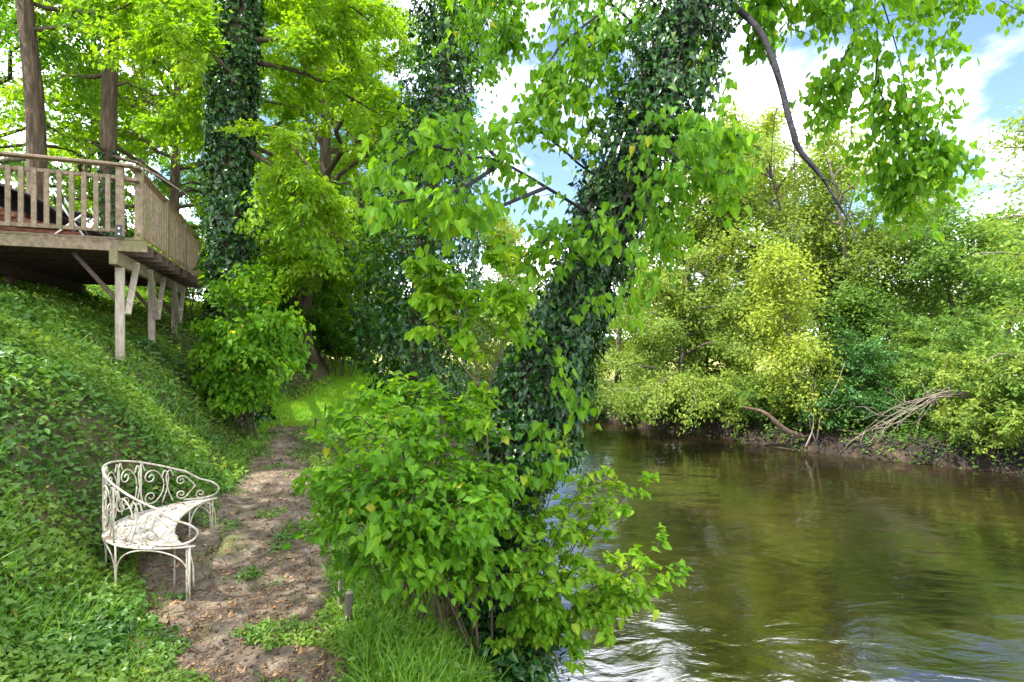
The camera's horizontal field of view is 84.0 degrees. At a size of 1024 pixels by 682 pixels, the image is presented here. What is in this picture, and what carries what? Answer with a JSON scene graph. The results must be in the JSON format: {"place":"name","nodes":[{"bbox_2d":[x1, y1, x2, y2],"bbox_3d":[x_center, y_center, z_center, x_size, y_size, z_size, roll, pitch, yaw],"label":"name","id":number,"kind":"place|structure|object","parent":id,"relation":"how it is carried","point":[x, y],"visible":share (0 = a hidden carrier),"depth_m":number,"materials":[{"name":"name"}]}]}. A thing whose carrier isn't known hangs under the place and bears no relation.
{"place":"outdoors","nodes":[
{"label":"outdoors","id":0,"kind":"place"},
{"bbox_2d":[0,280,206,319],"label":"slope grass","id":1,"kind":"structure","parent":0,"point":[187,302],"depth_m":13.41,"materials":[{"name":"green plant"}]},
{"bbox_2d":[0,277,336,681],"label":"hillside","id":2,"kind":"structure","parent":0,"point":[320,371],"depth_m":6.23,"materials":[{"name":"green plant"}]},
{"bbox_2d":[0,0,134,229],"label":"woodland tree","id":3,"kind":"object","parent":2,"relation":"on","point":[9,160],"visible":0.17,"depth_m":18.88,"materials":[{"name":"green plant"}]},
{"bbox_2d":[0,0,167,200],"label":"bare trunk tree","id":4,"kind":"object","parent":2,"relation":"on","point":[25,15],"visible":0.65,"depth_m":14.96,"materials":[{"name":"green plant"}]},
{"bbox_2d":[0,151,202,362],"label":"wooden deck","id":5,"kind":"structure","parent":2,"relation":"on","point":[72,263],"depth_m":8.58,"materials":[{"name":"wood"}]},
{"bbox_2d":[0,183,112,236],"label":"board pile","id":6,"kind":"object","parent":5,"relation":"on","point":[27,208],"visible":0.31,"depth_m":8.57,"materials":[{"name":"brown wood"}]},
{"bbox_2d":[52,190,92,235],"bbox_3d":[-6.671,-1.864,8.645,0.490,0.725,0.425,0,0,-22],"label":"folding chair","id":7,"kind":"object","parent":5,"relation":"on","point":[77,215],"visible":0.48,"depth_m":8.51,"materials":[{"name":"metal"}]},
{"bbox_2d":[0,14,207,300],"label":"woodland tree","id":8,"kind":"object","parent":2,"relation":"on","point":[189,222],"visible":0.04,"depth_m":31.82,"materials":[{"name":"green plant"}]},
{"bbox_2d":[0,0,220,224],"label":"woodland tree","id":9,"kind":"object","parent":2,"relation":"on","point":[58,150],"visible":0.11,"depth_m":23.57,"materials":[{"name":"green plant"}]},
{"bbox_2d":[0,0,270,286],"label":"ivy footed tree","id":10,"kind":"object","parent":2,"relation":"on","point":[108,148],"visible":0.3,"depth_m":15.83,"materials":[{"name":"green plant"}]},
{"bbox_2d":[0,275,316,681],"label":"ground ivy","id":11,"kind":"object","parent":2,"relation":"on","point":[29,657],"visible":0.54,"depth_m":5.04,"materials":[{"name":"green plant"}]},
{"bbox_2d":[0,0,319,293],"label":"woodland tree","id":12,"kind":"object","parent":2,"relation":"on","point":[74,136],"visible":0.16,"depth_m":19.23,"materials":[{"name":"green plant"}]},
{"bbox_2d":[0,278,325,604],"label":"undergrowth","id":13,"kind":"object","parent":2,"relation":"on","point":[9,347],"visible":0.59,"depth_m":6.74,"materials":[{"name":"green plant"}]},
{"bbox_2d":[152,230,203,302],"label":"woodland shrub","id":14,"kind":"object","parent":2,"relation":"on","point":[200,245],"depth_m":17.00,"materials":[{"name":"green plant"}]},
{"bbox_2d":[137,237,266,317],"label":"woodland shrub","id":15,"kind":"object","parent":2,"relation":"on","point":[189,294],"visible":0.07,"depth_m":14.29,"materials":[{"name":"green plant"}]},
{"bbox_2d":[87,1,359,309],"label":"woodland tree","id":16,"kind":"object","parent":2,"relation":"on","point":[189,179],"visible":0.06,"depth_m":25.73,"materials":[{"name":"green plant"}]},
{"bbox_2d":[60,0,421,428],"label":"ivy clad tree","id":17,"kind":"object","parent":2,"relation":"on","point":[230,94],"visible":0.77,"depth_m":11.10,"materials":[{"name":"green plant"}]},
{"bbox_2d":[177,259,317,439],"bbox_3d":[-4.751,0.242,10.235,2.496,3.498,1.952,0,0,0],"label":"lime bush","id":18,"kind":"object","parent":2,"relation":"on","point":[238,373],"visible":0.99,"depth_m":10.10,"materials":[{"name":"green plant"}]},
{"bbox_2d":[245,232,318,299],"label":"woodland shrub","id":19,"kind":"object","parent":2,"relation":"on","point":[288,294],"visible":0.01,"depth_m":17.80,"materials":[{"name":"green plant"}]},
{"bbox_2d":[144,0,451,363],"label":"forked tree","id":20,"kind":"object","parent":2,"relation":"on","point":[304,271],"visible":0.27,"depth_m":15.94,"materials":[{"name":"green plant"}]},
{"bbox_2d":[263,222,363,355],"bbox_3d":[-7.951,-2.189,21.388,4.661,5.918,4.096,0,0,0],"label":"woodland shrub","id":21,"kind":"object","parent":2,"relation":"on","point":[325,283],"visible":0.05,"depth_m":21.49,"materials":[{"name":"green plant"}]},
{"bbox_2d":[313,304,361,371],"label":"woodland shrub","id":22,"kind":"object","parent":2,"relation":"on","point":[329,350],"visible":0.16,"depth_m":18.97,"materials":[{"name":"green plant"}]},
{"bbox_2d":[126,421,351,681],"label":"path","id":23,"kind":"structure","parent":0,"point":[282,651],"depth_m":5.79,"materials":[{"name":"soil"}]},
{"bbox_2d":[102,460,219,604],"bbox_3d":[-3.620,1.835,5.839,0.941,1.229,1.722,0,0,-21],"label":"garden bench","id":24,"kind":"object","parent":23,"relation":"on","point":[167,522],"visible":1,"depth_m":5.49,"materials":[{"name":"paint"}]},
{"bbox_2d":[101,502,193,546],"bbox_3d":[-3.701,1.858,5.777,0.674,0.053,1.567,0,0,-23],"label":"seat cushion","id":25,"kind":"object","parent":24,"relation":"on","point":[126,528],"visible":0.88,"depth_m":5.54,"materials":[{"name":"white fabric"}]},
{"bbox_2d":[0,306,407,681],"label":"dead leaves","id":26,"kind":"object","parent":23,"relation":"on","point":[274,651],"visible":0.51,"depth_m":5.15,"materials":[{"name":"brown plant"}]},
{"bbox_2d":[46,324,394,681],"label":"leaf crumbs","id":27,"kind":"object","parent":23,"relation":"on","point":[280,607],"visible":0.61,"depth_m":5.12,"materials":[{"name":"brown plant"}]},
{"bbox_2d":[106,410,375,681],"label":"path weeds","id":28,"kind":"object","parent":23,"relation":"on","point":[170,650],"visible":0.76,"depth_m":4.56,"materials":[{"name":"green plant"}]},
{"bbox_2d":[152,430,349,681],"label":"fallen twigs","id":29,"kind":"object","parent":23,"relation":"on","point":[289,671],"visible":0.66,"depth_m":5.05,"materials":[{"name":"brown wood"}]},
{"bbox_2d":[338,571,341,613],"bbox_3d":[-1.467,2.194,4.850,0.039,0.560,0.034,0,0,0],"label":"wooden stake","id":30,"kind":"object","parent":23,"relation":"on","point":[339,589],"visible":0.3,"depth_m":4.84,"materials":[{"name":"grey wood"}]},
{"bbox_2d":[81,424,412,681],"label":"verge","id":31,"kind":"structure","parent":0,"point":[321,446],"depth_m":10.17,"materials":[{"name":"plant"}]},
{"bbox_2d":[344,591,353,624],"bbox_3d":[-1.369,2.292,4.750,0.095,0.388,0.076,0,0,0],"label":"wooden stake","id":32,"kind":"object","parent":31,"relation":"on","point":[349,598],"visible":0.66,"depth_m":4.72,"materials":[{"name":"grey wood"}]},
{"bbox_2d":[306,424,510,681],"bbox_3d":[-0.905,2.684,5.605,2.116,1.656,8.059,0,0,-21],"label":"verge grass","id":33,"kind":"structure","parent":31,"relation":"on","point":[415,662],"depth_m":4.48,"materials":[{"name":"green plant"}]},
{"bbox_2d":[257,292,336,347],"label":"woodland shrub","id":34,"kind":"object","parent":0,"point":[317,316],"visible":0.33,"depth_m":16.75,"materials":[{"name":"green plant"}]},
{"bbox_2d":[243,357,437,446],"bbox_3d":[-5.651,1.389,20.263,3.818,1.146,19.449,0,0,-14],"label":"lawn","id":35,"kind":"structure","parent":0,"point":[254,442],"depth_m":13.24,"materials":[{"name":"plant"}]},
{"bbox_2d":[312,283,391,377],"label":"woodland shrub","id":36,"kind":"object","parent":35,"relation":"on","point":[330,300],"visible":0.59,"depth_m":18.43,"materials":[{"name":"green plant"}]},
{"bbox_2d":[317,214,396,363],"bbox_3d":[-6.562,-2.169,23.023,4.242,6.305,3.987,0,0,-35],"label":"woodland shrub","id":37,"kind":"object","parent":35,"relation":"on","point":[350,286],"depth_m":22.49,"materials":[{"name":"green plant"}]},
{"bbox_2d":[335,279,407,373],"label":"woodland shrub","id":38,"kind":"object","parent":35,"relation":"on","point":[397,329],"visible":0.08,"depth_m":20.47,"materials":[{"name":"green plant"}]},
{"bbox_2d":[261,0,496,379],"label":"woodland tree","id":39,"kind":"object","parent":35,"relation":"on","point":[393,57],"visible":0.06,"depth_m":23.91,"materials":[{"name":"green plant"}]},
{"bbox_2d":[334,0,523,411],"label":"ivy","id":40,"kind":"object","parent":35,"relation":"on","point":[441,98],"visible":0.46,"depth_m":14.40,"materials":[{"name":"green plant"}]},
{"bbox_2d":[0,0,1023,339],"label":"sky","id":41,"kind":"structure","parent":0,"point":[999,77],"materials":[{"name":"white"}]},
{"bbox_2d":[329,340,1022,425],"bbox_3d":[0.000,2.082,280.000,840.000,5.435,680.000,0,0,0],"label":"field","id":42,"kind":"structure","parent":0,"point":[610,379],"depth_m":37.74,"materials":[{"name":"green plant"}]},
{"bbox_2d":[463,339,518,379],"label":"riverside bush","id":43,"kind":"object","parent":42,"relation":"on","point":[480,367],"visible":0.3,"depth_m":34.02,"materials":[{"name":"green plant"}]},
{"bbox_2d":[453,211,544,377],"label":"riverside tree","id":44,"kind":"object","parent":42,"relation":"on","point":[487,348],"visible":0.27,"depth_m":36.98,"materials":[{"name":"green plant"}]},
{"bbox_2d":[189,284,1023,356],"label":"woods","id":45,"kind":"object","parent":42,"relation":"on","point":[493,317],"visible":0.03,"depth_m":57.24,"materials":[{"name":"green plant"}]},
{"bbox_2d":[549,166,685,386],"bbox_3d":[5.721,-2.806,29.624,7.619,12.705,7.350,0,0,-38],"label":"riverside tree","id":46,"kind":"object","parent":42,"relation":"on","point":[620,348],"visible":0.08,"depth_m":28.82,"materials":[{"name":"green plant"}]},
{"bbox_2d":[623,150,795,389],"bbox_3d":[8.291,-2.912,25.021,6.704,12.390,8.031,0,0,0],"label":"riverside tree","id":47,"kind":"object","parent":42,"relation":"on","point":[717,227],"visible":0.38,"depth_m":24.13,"materials":[{"name":"green plant"}]},
{"bbox_2d":[670,96,834,380],"bbox_3d":[11.803,-5.240,29.101,8.970,14.752,8.507,0,0,0],"label":"riverside tree","id":48,"kind":"object","parent":42,"relation":"on","point":[766,124],"visible":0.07,"depth_m":28.00,"materials":[{"name":"green plant"}]},
{"bbox_2d":[689,115,990,372],"bbox_3d":[14.559,-3.908,24.466,13.398,12.336,9.349,0,0,0],"label":"multi stem tree","id":49,"kind":"object","parent":42,"relation":"on","point":[817,221],"visible":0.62,"depth_m":23.92,"materials":[{"name":"green plant"}]},
{"bbox_2d":[805,315,917,414],"bbox_3d":[12.053,0.889,20.070,3.470,3.642,3.430,0,0,-34],"label":"riverside bush","id":50,"kind":"object","parent":42,"relation":"on","point":[856,363],"visible":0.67,"depth_m":19.61,"materials":[{"name":"green plant"}]},
{"bbox_2d":[798,270,926,402],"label":"riverside tree","id":51,"kind":"object","parent":42,"relation":"on","point":[851,311],"visible":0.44,"depth_m":22.62,"materials":[{"name":"green plant"}]},
{"bbox_2d":[842,309,938,396],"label":"riverside bush","id":52,"kind":"object","parent":42,"relation":"on","point":[883,331],"visible":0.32,"depth_m":21.28,"materials":[{"name":"green plant"}]},
{"bbox_2d":[878,342,965,425],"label":"riverside bush","id":53,"kind":"object","parent":42,"relation":"on","point":[904,374],"visible":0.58,"depth_m":18.24,"materials":[{"name":"green plant"}]},
{"bbox_2d":[885,306,1008,400],"bbox_3d":[15.519,0.606,20.189,3.686,3.681,3.863,0,0,0],"label":"riverside bush","id":54,"kind":"object","parent":42,"relation":"on","point":[953,334],"visible":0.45,"depth_m":19.88,"materials":[{"name":"green plant"}]},
{"bbox_2d":[879,192,1023,389],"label":"riverside tree","id":55,"kind":"object","parent":42,"relation":"on","point":[954,270],"visible":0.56,"depth_m":21.44,"materials":[{"name":"green plant"}]},
{"bbox_2d":[925,197,1023,379],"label":"riverside tree","id":56,"kind":"object","parent":42,"relation":"on","point":[1017,244],"visible":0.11,"depth_m":26.16,"materials":[{"name":"green plant"}]},
{"bbox_2d":[343,382,1023,681],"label":"river bank","id":57,"kind":"structure","parent":0,"point":[829,446],"depth_m":17.99,"materials":[{"name":"soil"}]},
{"bbox_2d":[189,31,386,359],"bbox_3d":[-12.158,-7.579,33.073,11.956,22.244,13.230,0,0,-31],"label":"woodland tree","id":58,"kind":"object","parent":57,"relation":"on","point":[315,144],"visible":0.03,"depth_m":32.20,"materials":[{"name":"green plant"}]},
{"bbox_2d":[282,370,529,656],"bbox_3d":[-0.836,1.642,4.656,1.973,2.769,1.983,0,0,0],"label":"lime bush","id":59,"kind":"object","parent":57,"relation":"on","point":[438,538],"visible":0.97,"depth_m":4.33,"materials":[{"name":"green plant"}]},
{"bbox_2d":[342,105,504,378],"bbox_3d":[-6.571,-5.633,37.504,11.399,18.198,11.595,0,0,-33],"label":"woodland tree","id":60,"kind":"object","parent":57,"relation":"on","point":[482,236],"visible":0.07,"depth_m":36.61,"materials":[{"name":"green plant"}]},
{"bbox_2d":[400,245,535,671],"bbox_3d":[-0.350,1.144,4.677,1.094,3.829,0.666,0,0,0],"label":"lime sapling","id":61,"kind":"object","parent":57,"relation":"on","point":[439,302],"visible":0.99,"depth_m":4.57,"materials":[{"name":"green plant"}]},
{"bbox_2d":[443,380,492,443],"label":"woodland shrub","id":62,"kind":"object","parent":57,"relation":"on","point":[464,398],"visible":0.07,"depth_m":18.36,"materials":[{"name":"green plant"}]},
{"bbox_2d":[449,598,570,681],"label":"ivy clump","id":63,"kind":"object","parent":57,"relation":"on","point":[537,667],"visible":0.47,"depth_m":4.96,"materials":[{"name":"green plant"}]},
{"bbox_2d":[483,431,692,676],"bbox_3d":[0.603,2.099,5.038,1.728,2.476,1.174,0,0,-8],"label":"overhanging bush","id":64,"kind":"object","parent":57,"relation":"on","point":[545,619],"visible":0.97,"depth_m":4.84,"materials":[{"name":"green plant"}]},
{"bbox_2d":[581,376,616,419],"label":"riverside bush","id":65,"kind":"object","parent":57,"relation":"on","point":[594,401],"visible":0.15,"depth_m":25.73,"materials":[{"name":"green plant"}]},
{"bbox_2d":[602,376,668,418],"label":"riverside bush","id":66,"kind":"object","parent":57,"relation":"on","point":[621,383],"visible":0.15,"depth_m":23.94,"materials":[{"name":"green plant"}]},
{"bbox_2d":[586,219,772,436],"bbox_3d":[6.462,-1.114,22.427,6.875,9.868,9.490,0,0,32],"label":"overhanging tree","id":67,"kind":"object","parent":57,"relation":"on","point":[647,395],"visible":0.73,"depth_m":22.44,"materials":[{"name":"green plant"}]},
{"bbox_2d":[645,373,721,421],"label":"riverside bush","id":68,"kind":"object","parent":57,"relation":"on","point":[676,406],"visible":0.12,"depth_m":22.43,"materials":[{"name":"green plant"}]},
{"bbox_2d":[350,0,1023,672],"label":"leaning tree","id":69,"kind":"object","parent":57,"relation":"on","point":[548,356],"visible":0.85,"depth_m":5.58,"materials":[{"name":"green plant"}]},
{"bbox_2d":[691,367,772,428],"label":"riverside bush","id":70,"kind":"object","parent":57,"relation":"on","point":[729,389],"visible":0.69,"depth_m":20.71,"materials":[{"name":"green plant"}]},
{"bbox_2d":[447,370,1023,474],"bbox_3d":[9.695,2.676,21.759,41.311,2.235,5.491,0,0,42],"label":"bank plants","id":71,"kind":"object","parent":57,"relation":"on","point":[891,434],"visible":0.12,"depth_m":17.90,"materials":[{"name":"green plant"}]},
{"bbox_2d":[453,391,1023,476],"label":"tangled roots","id":72,"kind":"object","parent":57,"relation":"on","point":[925,447],"visible":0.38,"depth_m":17.51,"materials":[{"name":"plant"}]},
{"bbox_2d":[733,366,815,425],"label":"riverside bush","id":73,"kind":"object","parent":57,"relation":"on","point":[760,403],"visible":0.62,"depth_m":19.98,"materials":[{"name":"green plant"}]},
{"bbox_2d":[744,406,807,441],"bbox_3d":[8.800,2.780,18.927,2.001,1.158,0.394,0,0,6],"label":"fallen trunk","id":74,"kind":"object","parent":57,"relation":"on","point":[781,426],"visible":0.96,"depth_m":18.79,"materials":[{"name":"brown wood"}]},
{"bbox_2d":[733,228,863,429],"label":"yellow tree","id":75,"kind":"object","parent":57,"relation":"on","point":[794,359],"visible":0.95,"depth_m":19.11,"materials":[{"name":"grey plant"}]},
{"bbox_2d":[805,363,845,446],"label":"dead branch","id":76,"kind":"object","parent":57,"relation":"on","point":[816,439],"visible":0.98,"depth_m":18.39,"materials":[{"name":"brown wood"}]},
{"bbox_2d":[793,374,880,432],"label":"riverside bush","id":77,"kind":"object","parent":57,"relation":"on","point":[845,408],"visible":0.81,"depth_m":18.36,"materials":[{"name":"green plant"}]},
{"bbox_2d":[848,380,935,428],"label":"riverside bush","id":78,"kind":"object","parent":57,"relation":"on","point":[889,401],"visible":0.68,"depth_m":18.17,"materials":[{"name":"green plant"}]},
{"bbox_2d":[840,378,991,451],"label":"dead branch","id":79,"kind":"object","parent":57,"relation":"on","point":[932,396],"visible":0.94,"depth_m":16.25,"materials":[{"name":"brown wood"}]},
{"bbox_2d":[895,339,1020,431],"bbox_3d":[13.626,1.432,16.993,2.749,2.965,3.006,0,0,-7],"label":"riverside bush","id":80,"kind":"object","parent":57,"relation":"on","point":[949,376],"visible":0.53,"depth_m":16.95,"materials":[{"name":"green plant"}]},
{"bbox_2d":[927,395,1023,458],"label":"riverside bush","id":81,"kind":"object","parent":57,"relation":"on","point":[978,421],"visible":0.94,"depth_m":15.77,"materials":[{"name":"green plant"}]},
{"bbox_2d":[950,340,1023,451],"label":"riverside bush","id":82,"kind":"object","parent":57,"relation":"on","point":[1009,380],"visible":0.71,"depth_m":15.83,"materials":[{"name":"green plant"}]},
{"bbox_2d":[954,100,1023,391],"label":"riverside tree","id":83,"kind":"object","parent":57,"relation":"on","point":[1019,141],"visible":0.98,"depth_m":15.68,"materials":[{"name":"green plant"}]},
{"bbox_2d":[456,408,1023,681],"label":"water","id":84,"kind":"structure","parent":0,"point":[806,566],"depth_m":9.21,"materials":[{"name":"liquid"}]}
]}

